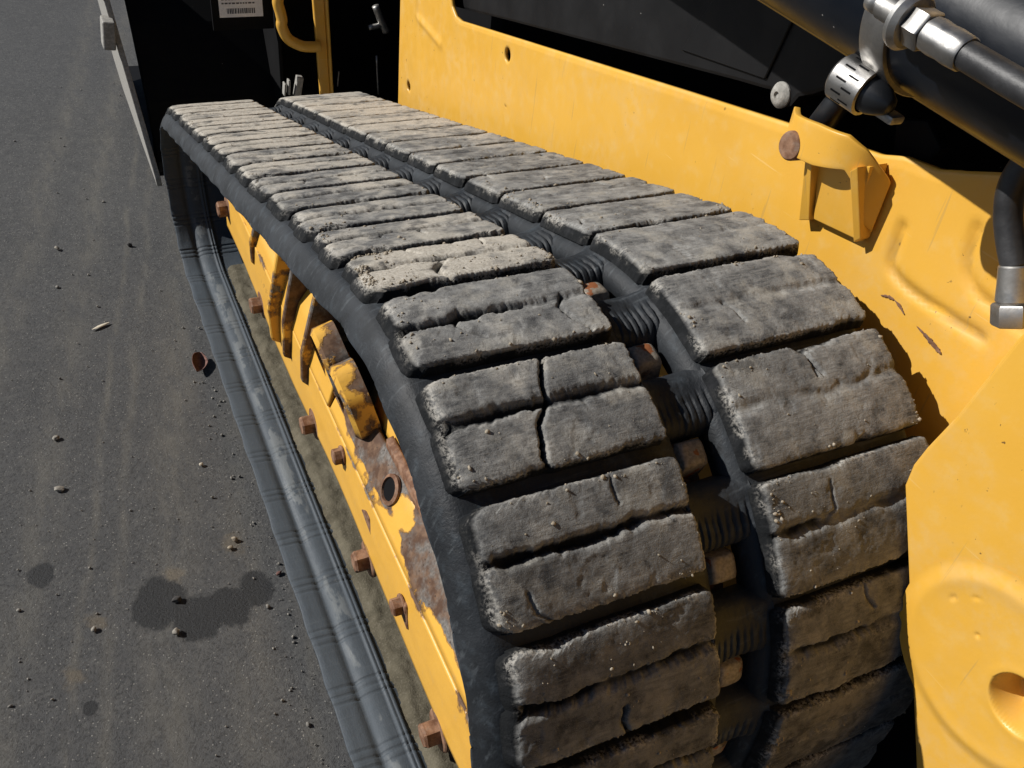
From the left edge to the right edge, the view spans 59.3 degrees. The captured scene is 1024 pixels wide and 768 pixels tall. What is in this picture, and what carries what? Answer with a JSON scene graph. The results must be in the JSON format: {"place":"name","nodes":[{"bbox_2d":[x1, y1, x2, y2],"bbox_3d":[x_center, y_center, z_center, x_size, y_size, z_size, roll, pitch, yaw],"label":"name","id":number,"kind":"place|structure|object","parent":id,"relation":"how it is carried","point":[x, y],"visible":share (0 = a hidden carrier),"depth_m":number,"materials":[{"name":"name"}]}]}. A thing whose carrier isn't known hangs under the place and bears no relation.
{"place":"outdoors","nodes":[
{"label":"outdoors","id":0,"kind":"place"},
{"bbox_2d":[0,0,353,767],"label":"ground","id":1,"kind":"structure","parent":0,"point":[132,686],"depth_m":1.48,"materials":[{"name":"grey asphalt"}]},
{"bbox_2d":[52,435,59,439],"bbox_3d":[-0.781,0.092,1.540,0.012,0.008,0.010,-19,45,-29],"label":"pebble","id":2,"kind":"object","parent":1,"relation":"on","point":[55,437],"visible":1,"depth_m":1.54,"materials":[{"name":"stone"}]},
{"bbox_2d":[54,486,63,490],"bbox_3d":[-0.732,0.169,1.452,0.016,0.007,0.012,-1,39,-10],"label":"pebble","id":3,"kind":"object","parent":1,"relation":"on","point":[58,488],"visible":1,"depth_m":1.45,"materials":[{"name":"stone"}]},
{"bbox_2d":[93,322,108,328],"bbox_3d":[-0.821,-0.116,1.794,0.009,0.004,0.038,30,44,26],"label":"wood chip","id":4,"kind":"object","parent":1,"relation":"on","point":[101,325],"visible":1,"depth_m":1.79,"materials":[{"name":"beige wood"}]},
{"bbox_2d":[0,83,343,765],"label":"road grit","id":5,"kind":"object","parent":1,"relation":"on","point":[18,609],"visible":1,"depth_m":1.39,"materials":[{"name":"grey gravel"}]},
{"bbox_2d":[172,627,179,634],"bbox_3d":[-0.474,0.349,1.267,0.010,0.010,0.011,9,39,2],"label":"pebble","id":6,"kind":"object","parent":1,"relation":"on","point":[176,630],"visible":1,"depth_m":1.26,"materials":[{"name":"stone"}]},
{"bbox_2d":[171,596,181,602],"bbox_3d":[-0.489,0.314,1.310,0.014,0.009,0.011,1,39,-8],"label":"pebble","id":7,"kind":"object","parent":1,"relation":"on","point":[175,599],"visible":1,"depth_m":1.31,"materials":[{"name":"grey stone"}]},
{"bbox_2d":[192,352,207,371],"bbox_3d":[-0.600,-0.043,1.722,0.031,0.012,0.059,23,31,-29],"label":"dry leaf","id":8,"kind":"object","parent":1,"relation":"on","point":[199,361],"visible":1,"depth_m":1.73,"materials":[{"name":"brown plant"}]},
{"bbox_2d":[98,0,394,185],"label":"loader bucket","id":9,"kind":"object","parent":1,"relation":"on","point":[194,51],"visible":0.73,"depth_m":2.08,"materials":[{"name":"paint"}]},
{"bbox_2d":[174,326,343,765],"bbox_3d":[-0.441,0.211,1.449,0.075,0.007,1.087,-12,43,-23],"label":"gravel drift","id":10,"kind":"object","parent":1,"relation":"on","point":[293,642],"visible":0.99,"depth_m":1.42,"materials":[{"name":"grey gravel"}]},
{"bbox_2d":[160,0,1023,767],"bbox_3d":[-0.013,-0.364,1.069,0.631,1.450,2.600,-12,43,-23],"label":"compact track loader","id":11,"kind":"object","parent":1,"relation":"on","point":[622,382],"visible":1,"depth_m":0.70,"materials":[{"name":"rubber"}]}
]}

